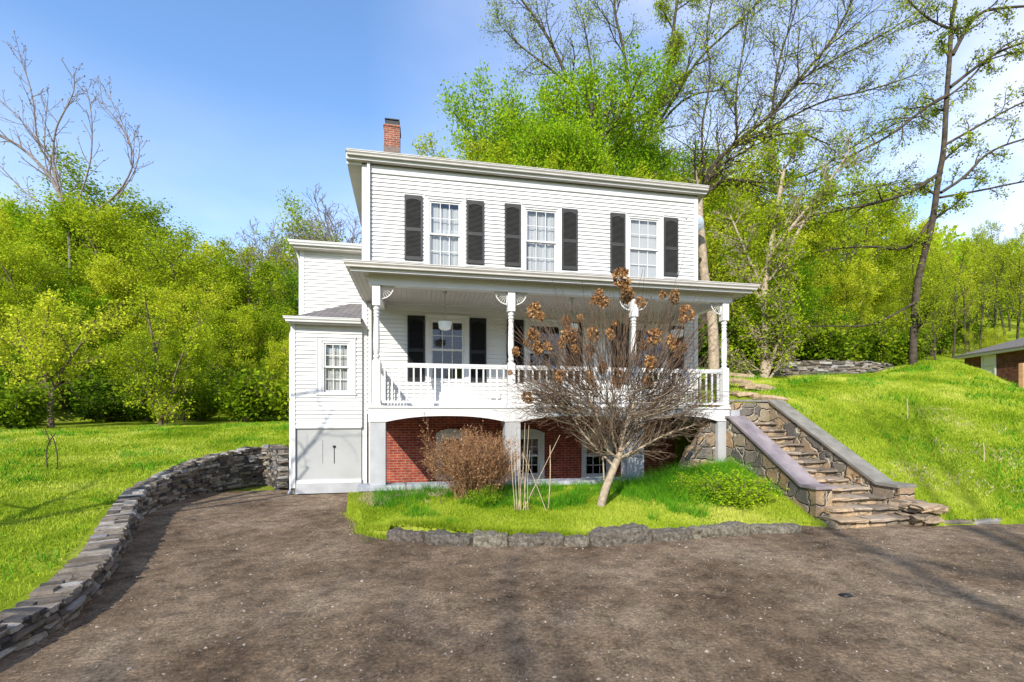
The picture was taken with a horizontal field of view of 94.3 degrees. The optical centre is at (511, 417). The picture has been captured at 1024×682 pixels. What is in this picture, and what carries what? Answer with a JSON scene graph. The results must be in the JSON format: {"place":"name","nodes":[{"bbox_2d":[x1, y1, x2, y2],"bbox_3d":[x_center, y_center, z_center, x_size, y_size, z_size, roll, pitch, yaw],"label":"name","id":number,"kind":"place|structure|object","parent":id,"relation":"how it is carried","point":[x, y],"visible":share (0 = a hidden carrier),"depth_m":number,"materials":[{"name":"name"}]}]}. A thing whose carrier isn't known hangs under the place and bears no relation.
{"place":"outdoors","nodes":[
{"label":"outdoors","id":0,"kind":"place"},
{"bbox_2d":[0,490,1023,681],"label":"driveway","id":1,"kind":"structure","parent":0,"point":[567,638],"depth_m":5.03,"materials":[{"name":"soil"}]},
{"bbox_2d":[0,298,1023,611],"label":"ground","id":2,"kind":"structure","parent":0,"point":[62,418],"depth_m":10.62,"materials":[{"name":"plant"}]},
{"bbox_2d":[0,375,74,429],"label":"scrub bush","id":3,"kind":"object","parent":2,"relation":"on","point":[20,407],"visible":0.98,"depth_m":17.29,"materials":[{"name":"green plant"}]},
{"bbox_2d":[0,227,96,352],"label":"tree","id":4,"kind":"object","parent":2,"relation":"on","point":[15,294],"visible":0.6,"depth_m":28.51,"materials":[{"name":"green plant"}]},
{"bbox_2d":[0,308,102,370],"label":"tree","id":5,"kind":"object","parent":2,"relation":"on","point":[4,334],"visible":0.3,"depth_m":25.56,"materials":[{"name":"green plant"}]},
{"bbox_2d":[0,347,114,411],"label":"scrub bush","id":6,"kind":"object","parent":2,"relation":"on","point":[64,395],"visible":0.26,"depth_m":24.72,"materials":[{"name":"green plant"}]},
{"bbox_2d":[0,284,128,427],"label":"tree","id":7,"kind":"object","parent":2,"relation":"on","point":[41,365],"visible":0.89,"depth_m":19.26,"materials":[{"name":"green plant"}]},
{"bbox_2d":[8,276,133,354],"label":"tree","id":8,"kind":"object","parent":2,"relation":"on","point":[86,304],"visible":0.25,"depth_m":30.05,"materials":[{"name":"green plant"}]},
{"bbox_2d":[0,30,153,297],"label":"bare budding tree","id":9,"kind":"object","parent":2,"relation":"on","point":[56,184],"visible":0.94,"depth_m":35.96,"materials":[{"name":"plant"}]},
{"bbox_2d":[0,192,178,321],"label":"tree","id":10,"kind":"object","parent":2,"relation":"on","point":[41,227],"visible":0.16,"depth_m":35.85,"materials":[{"name":"green plant"}]},
{"bbox_2d":[47,363,149,421],"bbox_3d":[-20.725,-1.075,24.501,4.265,3.245,4.297,0,0,24],"label":"scrub bush","id":11,"kind":"object","parent":2,"relation":"on","point":[94,407],"visible":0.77,"depth_m":23.78,"materials":[{"name":"green plant"}]},
{"bbox_2d":[8,180,196,346],"bbox_3d":[-32.086,-10.542,36.620,14.153,14.180,11.834,0,0,-12],"label":"tree","id":12,"kind":"object","parent":2,"relation":"on","point":[80,214],"visible":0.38,"depth_m":35.05,"materials":[{"name":"green plant"}]},
{"bbox_2d":[29,135,201,266],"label":"tree","id":13,"kind":"object","parent":2,"relation":"on","point":[148,215],"visible":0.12,"depth_m":43.95,"materials":[{"name":"green plant"}]},
{"bbox_2d":[54,252,183,356],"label":"tree","id":14,"kind":"object","parent":2,"relation":"on","point":[113,279],"visible":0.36,"depth_m":31.84,"materials":[{"name":"green plant"}]},
{"bbox_2d":[85,324,187,419],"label":"tree","id":15,"kind":"object","parent":2,"relation":"on","point":[119,375],"visible":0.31,"depth_m":25.46,"materials":[{"name":"green plant"}]},
{"bbox_2d":[0,444,288,659],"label":"dry stone wall","id":16,"kind":"structure","parent":2,"relation":"on","point":[62,597],"depth_m":7.50,"materials":[{"name":"stone"}]},
{"bbox_2d":[0,422,288,608],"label":"lawn grass","id":17,"kind":"structure","parent":2,"relation":"on","point":[184,431],"depth_m":12.15,"materials":[{"name":"plant"}]},
{"bbox_2d":[99,379,189,421],"bbox_3d":[-18.910,-0.829,24.407,3.362,2.559,3.388,0,0,27],"label":"scrub bush","id":18,"kind":"object","parent":2,"relation":"on","point":[135,411],"visible":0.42,"depth_m":23.95,"materials":[{"name":"green plant"}]},
{"bbox_2d":[68,229,244,374],"bbox_3d":[-25.707,-8.162,36.708,9.834,12.501,11.069,0,0,12],"label":"tree","id":19,"kind":"object","parent":2,"relation":"on","point":[157,267],"visible":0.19,"depth_m":34.87,"materials":[{"name":"green plant"}]},
{"bbox_2d":[96,278,219,425],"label":"multi stem tree","id":20,"kind":"object","parent":2,"relation":"on","point":[163,399],"visible":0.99,"depth_m":21.31,"materials":[{"name":"green plant"}]},
{"bbox_2d":[78,278,239,372],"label":"tree","id":21,"kind":"object","parent":2,"relation":"on","point":[162,303],"visible":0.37,"depth_m":32.45,"materials":[{"name":"green plant"}]},
{"bbox_2d":[68,207,290,364],"bbox_3d":[-23.931,-8.615,37.418,12.561,13.716,14.138,0,0,13],"label":"tree","id":22,"kind":"object","parent":2,"relation":"on","point":[180,248],"visible":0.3,"depth_m":35.07,"materials":[{"name":"green plant"}]},
{"bbox_2d":[152,336,217,421],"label":"tree","id":23,"kind":"object","parent":2,"relation":"on","point":[172,354],"visible":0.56,"depth_m":23.97,"materials":[{"name":"green plant"}]},
{"bbox_2d":[165,382,223,420],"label":"scrub bush","id":24,"kind":"object","parent":2,"relation":"on","point":[199,416],"visible":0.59,"depth_m":24.40,"materials":[{"name":"green plant"}]},
{"bbox_2d":[150,298,285,378],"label":"tree","id":25,"kind":"object","parent":2,"relation":"on","point":[222,356],"visible":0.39,"depth_m":30.61,"materials":[{"name":"green plant"}]},
{"bbox_2d":[179,236,283,310],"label":"tree","id":26,"kind":"object","parent":2,"relation":"on","point":[213,247],"visible":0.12,"depth_m":45.28,"materials":[{"name":"green plant"}]},
{"bbox_2d":[183,303,280,380],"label":"tree","id":27,"kind":"object","parent":2,"relation":"on","point":[244,322],"visible":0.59,"depth_m":30.44,"materials":[{"name":"green plant"}]},
{"bbox_2d":[171,254,298,373],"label":"tree","id":28,"kind":"object","parent":2,"relation":"on","point":[261,287],"visible":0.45,"depth_m":36.79,"materials":[{"name":"green plant"}]},
{"bbox_2d":[191,366,288,421],"bbox_3d":[-13.695,-1.056,24.106,4.228,3.194,4.196,0,0,-42],"label":"scrub bush","id":29,"kind":"object","parent":2,"relation":"on","point":[247,411],"visible":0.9,"depth_m":23.61,"materials":[{"name":"green plant"}]},
{"bbox_2d":[225,216,296,334],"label":"bare tree","id":30,"kind":"object","parent":2,"relation":"on","point":[268,249],"visible":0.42,"depth_m":41.73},
{"bbox_2d":[234,359,288,420],"bbox_3d":[-10.996,-1.277,23.951,4.797,3.650,4.834,0,0,36],"label":"scrub bush","id":31,"kind":"object","parent":2,"relation":"on","point":[280,397],"visible":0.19,"depth_m":23.32,"materials":[{"name":"green plant"}]},
{"bbox_2d":[242,337,288,409],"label":"tree","id":32,"kind":"object","parent":2,"relation":"on","point":[282,360],"visible":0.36,"depth_m":24.60,"materials":[{"name":"green plant"}]},
{"bbox_2d":[246,256,298,371],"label":"tree","id":33,"kind":"object","parent":2,"relation":"on","point":[294,278],"visible":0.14,"depth_m":38.46,"materials":[{"name":"green plant"}]},
{"bbox_2d":[252,186,348,332],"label":"tree","id":34,"kind":"object","parent":2,"relation":"on","point":[288,246],"visible":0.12,"depth_m":44.30,"materials":[{"name":"green plant"}]},
{"bbox_2d":[284,183,361,308],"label":"bare tree","id":35,"kind":"object","parent":2,"relation":"on","point":[327,217],"visible":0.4,"depth_m":37.30,"materials":[{"name":"plant"}]},
{"bbox_2d":[386,527,425,542],"bbox_3d":[-1.722,1.966,7.853,0.768,0.249,0.363,-1,0,22],"label":"edging stone","id":36,"kind":"object","parent":2,"relation":"on","point":[398,534],"visible":0.77,"depth_m":7.73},
{"bbox_2d":[425,529,472,545],"bbox_3d":[-1.008,1.954,7.634,0.798,0.258,0.324,0,0,12],"label":"edging stone","id":37,"kind":"object","parent":2,"relation":"on","point":[436,537],"visible":0.86,"depth_m":7.52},
{"bbox_2d":[416,420,529,500],"bbox_3d":[-0.779,0.861,9.296,2.176,1.626,1.896,0,0,-11],"label":"dry bush","id":38,"kind":"object","parent":2,"relation":"on","point":[465,463],"visible":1,"depth_m":9.04,"materials":[{"name":"plant"}]},
{"bbox_2d":[412,130,542,167],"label":"crown tree","id":39,"kind":"object","parent":2,"relation":"on","point":[482,146],"visible":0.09,"depth_m":20.64,"materials":[{"name":"green plant"}]},
{"bbox_2d":[473,530,507,546],"bbox_3d":[-0.341,1.962,7.554,0.570,0.311,0.346,0,0,2],"label":"edging stone","id":40,"kind":"object","parent":2,"relation":"on","point":[489,538],"visible":0.82,"depth_m":7.42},
{"bbox_2d":[433,56,586,170],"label":"crown tree","id":41,"kind":"object","parent":2,"relation":"on","point":[503,123],"visible":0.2,"depth_m":25.20,"materials":[{"name":"green plant"}]},
{"bbox_2d":[0,358,1023,580],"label":"lawn tufts","id":42,"kind":"object","parent":2,"relation":"on","point":[921,367],"visible":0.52,"depth_m":13.45,"materials":[{"name":"green plant"}]},
{"bbox_2d":[448,139,577,170],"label":"crown tree","id":43,"kind":"object","parent":2,"relation":"on","point":[498,150],"visible":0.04,"depth_m":21.64,"materials":[{"name":"green plant"}]},
{"bbox_2d":[282,118,760,494],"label":"house","id":44,"kind":"structure","parent":2,"relation":"on","point":[380,362],"depth_m":12.63,"materials":[{"name":"white wood"}]},
{"bbox_2d":[315,335,355,397],"bbox_3d":[-4.487,-1.288,12.154,0.985,1.569,0.205,0,0,-11],"label":"window","id":45,"kind":"structure","parent":44,"relation":"in","point":[335,358],"depth_m":12.16,"materials":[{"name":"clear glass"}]},
{"bbox_2d":[424,194,465,265],"bbox_3d":[-1.808,-4.904,12.787,1.144,2.048,0.224,0,0,-11],"label":"window","id":46,"kind":"structure","parent":44,"relation":"in","point":[444,228],"depth_m":12.81,"materials":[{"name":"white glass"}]},
{"bbox_2d":[425,314,469,384],"bbox_3d":[-1.736,-1.812,12.766,1.199,1.852,0.155,0,0,-11],"label":"window","id":47,"kind":"structure","parent":44,"relation":"in","point":[430,318],"depth_m":12.75,"materials":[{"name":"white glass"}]},
{"bbox_2d":[520,429,544,478],"bbox_3d":[0.466,1.014,13.251,0.896,1.393,0.225,0,0,-11],"label":"window","id":48,"kind":"structure","parent":44,"relation":"in","point":[533,434],"depth_m":13.24,"materials":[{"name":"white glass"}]},
{"bbox_2d":[521,202,561,271],"bbox_3d":[0.805,-4.904,13.298,1.206,2.048,0.227,0,0,-11],"label":"window","id":49,"kind":"structure","parent":44,"relation":"in","point":[542,232],"depth_m":13.33,"materials":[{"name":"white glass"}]},
{"bbox_2d":[524,318,566,385],"bbox_3d":[0.918,-1.812,13.283,1.237,1.852,0.155,0,0,-11],"label":"window","id":50,"kind":"structure","parent":44,"relation":"in","point":[526,325],"depth_m":13.23,"materials":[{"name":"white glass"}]},
{"bbox_2d":[581,429,612,477],"bbox_3d":[2.425,1.044,13.632,0.976,1.429,0.225,0,0,-11],"label":"window","id":51,"kind":"structure","parent":44,"relation":"in","point":[584,455],"depth_m":13.54,"materials":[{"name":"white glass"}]},
{"bbox_2d":[625,212,663,277],"bbox_3d":[3.844,-4.904,13.859,1.226,2.048,0.167,0,0,-11],"label":"window","id":52,"kind":"structure","parent":44,"relation":"in","point":[644,232],"depth_m":13.91,"materials":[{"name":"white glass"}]},
{"bbox_2d":[508,531,564,546],"bbox_3d":[0.377,1.960,7.543,0.933,0.248,0.342,0,0,-1],"label":"edging stone","id":53,"kind":"object","parent":2,"relation":"on","point":[544,538],"visible":0.76,"depth_m":7.43,"materials":[{"name":"stone"}]},
{"bbox_2d":[488,102,591,171],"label":"crown tree","id":54,"kind":"object","parent":2,"relation":"on","point":[533,150],"visible":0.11,"depth_m":22.70,"materials":[{"name":"green plant"}]},
{"bbox_2d":[360,454,786,541],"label":"tall grass","id":55,"kind":"structure","parent":2,"relation":"on","point":[730,464],"depth_m":9.57,"materials":[{"name":"plant"}]},
{"bbox_2d":[476,73,681,179],"bbox_3d":[2.454,-11.872,30.352,11.830,18.346,13.810,0,0,-21],"label":"crown tree","id":56,"kind":"object","parent":2,"relation":"on","point":[538,91],"visible":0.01,"depth_m":28.29,"materials":[{"name":"green plant"}]},
{"bbox_2d":[349,463,821,535],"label":"garden grass","id":57,"kind":"structure","parent":2,"relation":"on","point":[457,508],"depth_m":8.83,"materials":[{"name":"plant"}]},
{"bbox_2d":[478,20,712,234],"bbox_3d":[4.935,-11.530,26.942,13.664,18.153,11.705,0,0,10],"label":"crown tree","id":58,"kind":"object","parent":2,"relation":"on","point":[611,87],"visible":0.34,"depth_m":25.19,"materials":[{"name":"green plant"}]},
{"bbox_2d":[546,111,654,176],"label":"crown tree","id":59,"kind":"object","parent":2,"relation":"on","point":[600,166],"visible":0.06,"depth_m":23.24,"materials":[{"name":"green plant"}]},
{"bbox_2d":[489,267,738,506],"bbox_3d":[2.019,-0.527,9.104,4.846,4.561,2.671,0,0,-11],"label":"hydrangea tree","id":60,"kind":"object","parent":2,"relation":"on","point":[616,419],"visible":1,"depth_m":8.97,"materials":[{"name":"brown plant"}]},
{"bbox_2d":[588,522,652,546],"bbox_3d":[1.752,1.919,7.681,1.110,0.354,0.382,-1,0,-13],"label":"edging stone","id":61,"kind":"object","parent":2,"relation":"on","point":[622,534],"visible":0.81,"depth_m":7.56,"materials":[{"name":"stone"}]},
{"bbox_2d":[229,216,1023,359],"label":"distant wood","id":62,"kind":"object","parent":2,"relation":"on","point":[940,237],"visible":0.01,"depth_m":46.78,"materials":[{"name":"green plant"}]},
{"bbox_2d":[478,0,785,173],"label":"tall budding tree","id":63,"kind":"object","parent":2,"relation":"on","point":[678,44],"visible":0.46,"depth_m":29.75,"materials":[{"name":"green plant"}]},
{"bbox_2d":[651,526,692,541],"bbox_3d":[2.633,1.966,7.899,0.758,0.226,0.336,-1,0,-15],"label":"edging stone","id":64,"kind":"object","parent":2,"relation":"on","point":[667,534],"visible":0.73,"depth_m":7.78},
{"bbox_2d":[612,126,739,280],"bbox_3d":[8.199,-9.456,27.490,10.465,13.904,8.965,0,0,-11],"label":"crown tree","id":65,"kind":"object","parent":2,"relation":"on","point":[653,159],"visible":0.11,"depth_m":26.06,"materials":[{"name":"green plant"}]},
{"bbox_2d":[592,458,773,509],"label":"tall weeds","id":66,"kind":"object","parent":2,"relation":"on","point":[658,481],"visible":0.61,"depth_m":9.86,"materials":[{"name":"green plant"}]},
{"bbox_2d":[626,157,742,309],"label":"crown tree","id":67,"kind":"object","parent":2,"relation":"on","point":[714,250],"visible":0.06,"depth_m":22.43,"materials":[{"name":"green plant"}]},
{"bbox_2d":[678,421,714,471],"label":"foundation wall","id":68,"kind":"structure","parent":2,"relation":"on","point":[703,448],"depth_m":11.62,"materials":[{"name":"stone"}]},
{"bbox_2d":[689,169,719,383],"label":"pale trunk tree","id":69,"kind":"object","parent":2,"relation":"on","point":[713,342],"visible":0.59,"depth_m":15.49,"materials":[{"name":"beige plant"}]},
{"bbox_2d":[678,177,765,325],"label":"crown tree","id":70,"kind":"object","parent":2,"relation":"on","point":[711,268],"visible":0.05,"depth_m":22.17,"materials":[{"name":"green plant"}]},
{"bbox_2d":[698,312,752,367],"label":"scrub bush","id":71,"kind":"object","parent":2,"relation":"on","point":[703,349],"visible":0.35,"depth_m":21.31,"materials":[{"name":"green plant"}]},
{"bbox_2d":[688,136,766,325],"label":"tree","id":72,"kind":"object","parent":2,"relation":"on","point":[717,192],"visible":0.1,"depth_m":30.14,"materials":[{"name":"green plant"}]},
{"bbox_2d":[698,466,789,508],"bbox_3d":[4.400,1.412,9.581,1.827,0.868,1.457,0,0,-11],"label":"green bush","id":73,"kind":"object","parent":2,"relation":"on","point":[743,496],"visible":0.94,"depth_m":9.38,"materials":[{"name":"green plant"}]},
{"bbox_2d":[723,103,809,244],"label":"tree","id":74,"kind":"object","parent":2,"relation":"on","point":[746,172],"visible":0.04,"depth_m":45.66,"materials":[{"name":"green plant"}]},
{"bbox_2d":[749,523,801,533],"bbox_3d":[4.635,1.982,8.441,1.051,0.214,0.350,2,0,-12],"label":"edging stone","id":75,"kind":"object","parent":2,"relation":"on","point":[772,528],"visible":0.78,"depth_m":8.30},
{"bbox_2d":[725,218,855,327],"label":"tree","id":76,"kind":"object","parent":2,"relation":"on","point":[800,244],"visible":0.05,"depth_m":31.35,"materials":[{"name":"green plant"}]},
{"bbox_2d":[701,118,892,377],"bbox_3d":[9.991,-5.924,17.493,6.139,10.276,3.146,0,0,2],"label":"forked tree","id":77,"kind":"object","parent":2,"relation":"on","point":[773,310],"visible":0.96,"depth_m":17.30,"materials":[{"name":"green plant"}]},
{"bbox_2d":[734,250,862,359],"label":"tree","id":78,"kind":"object","parent":2,"relation":"on","point":[804,309],"visible":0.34,"depth_m":25.60,"materials":[{"name":"green plant"}]},
{"bbox_2d":[648,0,972,368],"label":"spreading tree","id":79,"kind":"object","parent":2,"relation":"on","point":[710,175],"visible":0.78,"depth_m":21.83,"materials":[{"name":"brown plant"}]},
{"bbox_2d":[765,212,855,318],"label":"tree","id":80,"kind":"object","parent":2,"relation":"on","point":[812,235],"visible":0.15,"depth_m":39.88,"materials":[{"name":"green plant"}]},
{"bbox_2d":[709,399,948,528],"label":"stone staircase","id":81,"kind":"structure","parent":2,"relation":"on","point":[829,480],"depth_m":10.08,"materials":[{"name":"stone"}]},
{"bbox_2d":[769,359,893,375],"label":"ruined stone wall","id":82,"kind":"structure","parent":2,"relation":"on","point":[810,367],"depth_m":19.63,"materials":[{"name":"stone"}]},
{"bbox_2d":[791,311,874,360],"bbox_3d":[16.110,-3.723,24.213,3.715,3.084,3.744,0,0,30],"label":"scrub bush","id":83,"kind":"object","parent":2,"relation":"on","point":[827,344],"visible":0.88,"depth_m":23.64,"materials":[{"name":"green plant"}]},
{"bbox_2d":[779,191,895,310],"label":"tree","id":84,"kind":"object","parent":2,"relation":"on","point":[807,248],"visible":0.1,"depth_m":40.19,"materials":[{"name":"green plant"}]},
{"bbox_2d":[815,260,899,333],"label":"tree","id":85,"kind":"object","parent":2,"relation":"on","point":[851,286],"visible":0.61,"depth_m":27.62,"materials":[{"name":"green plant"}]},
{"bbox_2d":[698,359,1023,519],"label":"hillside grass","id":86,"kind":"structure","parent":2,"relation":"on","point":[887,387],"depth_m":12.59,"materials":[{"name":"plant"}]},
{"bbox_2d":[810,210,914,315],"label":"woodland tree","id":87,"kind":"object","parent":2,"relation":"on","point":[841,234],"visible":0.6,"depth_m":31.05,"materials":[{"name":"green plant"}]},
{"bbox_2d":[816,245,909,332],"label":"tree","id":88,"kind":"object","parent":2,"relation":"on","point":[866,266],"visible":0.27,"depth_m":34.71,"materials":[{"name":"green plant"}]},
{"bbox_2d":[840,321,909,362],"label":"scrub bush","id":89,"kind":"object","parent":2,"relation":"on","point":[878,349],"visible":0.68,"depth_m":23.77,"materials":[{"name":"green plant"}]},
{"bbox_2d":[739,0,1023,364],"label":"tall crooked tree","id":90,"kind":"object","parent":2,"relation":"on","point":[913,241],"visible":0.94,"depth_m":18.94,"materials":[{"name":"brown plant"}]},
{"bbox_2d":[837,206,931,328],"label":"woodland tree","id":91,"kind":"object","parent":2,"relation":"on","point":[870,242],"visible":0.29,"depth_m":40.85,"materials":[{"name":"green plant"}]},
{"bbox_2d":[835,163,941,285],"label":"tree","id":92,"kind":"object","parent":2,"relation":"on","point":[880,213],"visible":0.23,"depth_m":47.64,"materials":[{"name":"green plant"}]},
{"bbox_2d":[858,271,937,331],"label":"tree","id":93,"kind":"object","parent":2,"relation":"on","point":[884,292],"visible":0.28,"depth_m":33.66,"materials":[{"name":"green plant"}]},
{"bbox_2d":[877,242,943,359],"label":"woodland tree","id":94,"kind":"object","parent":2,"relation":"on","point":[908,278],"visible":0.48,"depth_m":30.06,"materials":[{"name":"green plant"}]},
{"bbox_2d":[873,221,954,317],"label":"tree","id":95,"kind":"object","parent":2,"relation":"on","point":[894,233],"visible":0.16,"depth_m":39.51,"materials":[{"name":"green plant"}]},
{"bbox_2d":[884,321,947,366],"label":"scrub bush","id":96,"kind":"object","parent":2,"relation":"on","point":[902,358],"visible":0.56,"depth_m":26.23,"materials":[{"name":"green plant"}]},
{"bbox_2d":[884,250,964,356],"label":"tree","id":97,"kind":"object","parent":2,"relation":"on","point":[941,326],"visible":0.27,"depth_m":32.12,"materials":[{"name":"green plant"}]},
{"bbox_2d":[895,262,956,360],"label":"woodland tree","id":98,"kind":"object","parent":2,"relation":"on","point":[941,285],"visible":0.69,"depth_m":26.19,"materials":[{"name":"green plant"}]},
{"bbox_2d":[926,233,997,357],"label":"woodland tree","id":99,"kind":"object","parent":2,"relation":"on","point":[963,251],"visible":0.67,"depth_m":30.87,"materials":[{"name":"green plant"}]},
{"bbox_2d":[928,243,1001,352],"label":"woodland tree","id":100,"kind":"object","parent":2,"relation":"on","point":[957,276],"visible":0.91,"depth_m":26.98,"materials":[{"name":"green plant"}]},
{"bbox_2d":[935,296,1001,343],"bbox_3d":[33.904,-7.051,36.253,4.409,3.660,4.442,0,0,8],"label":"scrub bush","id":101,"kind":"object","parent":2,"relation":"on","point":[975,327],"visible":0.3,"depth_m":35.24,"materials":[{"name":"green plant"}]},
{"bbox_2d":[944,230,1012,348],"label":"woodland tree","id":102,"kind":"object","parent":2,"relation":"on","point":[988,281],"visible":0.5,"depth_m":33.12,"materials":[{"name":"green plant"}]},
{"bbox_2d":[953,338,1023,384],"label":"shingled cottage","id":103,"kind":"structure","parent":2,"relation":"on","point":[1003,360],"depth_m":24.63,"materials":[{"name":"brown brick"}]},
{"bbox_2d":[958,218,1022,341],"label":"woodland tree","id":104,"kind":"object","parent":2,"relation":"on","point":[998,255],"visible":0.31,"depth_m":34.07,"materials":[{"name":"green plant"}]},
{"bbox_2d":[967,238,1023,344],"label":"woodland tree","id":105,"kind":"object","parent":2,"relation":"on","point":[996,281],"visible":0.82,"depth_m":28.91,"materials":[{"name":"green plant"}]},
{"bbox_2d":[992,230,1023,338],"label":"woodland tree","id":106,"kind":"object","parent":2,"relation":"on","point":[1012,290],"visible":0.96,"depth_m":27.73,"materials":[{"name":"green plant"}]},
{"bbox_2d":[0,0,1023,293],"label":"sky","id":107,"kind":"structure","parent":0,"point":[235,102],"materials":[{"name":"blue"}]},
{"bbox_2d":[340,491,800,539],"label":"edge grass","id":108,"kind":"structure","parent":0,"point":[364,522],"depth_m":7.95,"materials":[{"name":"plant"}]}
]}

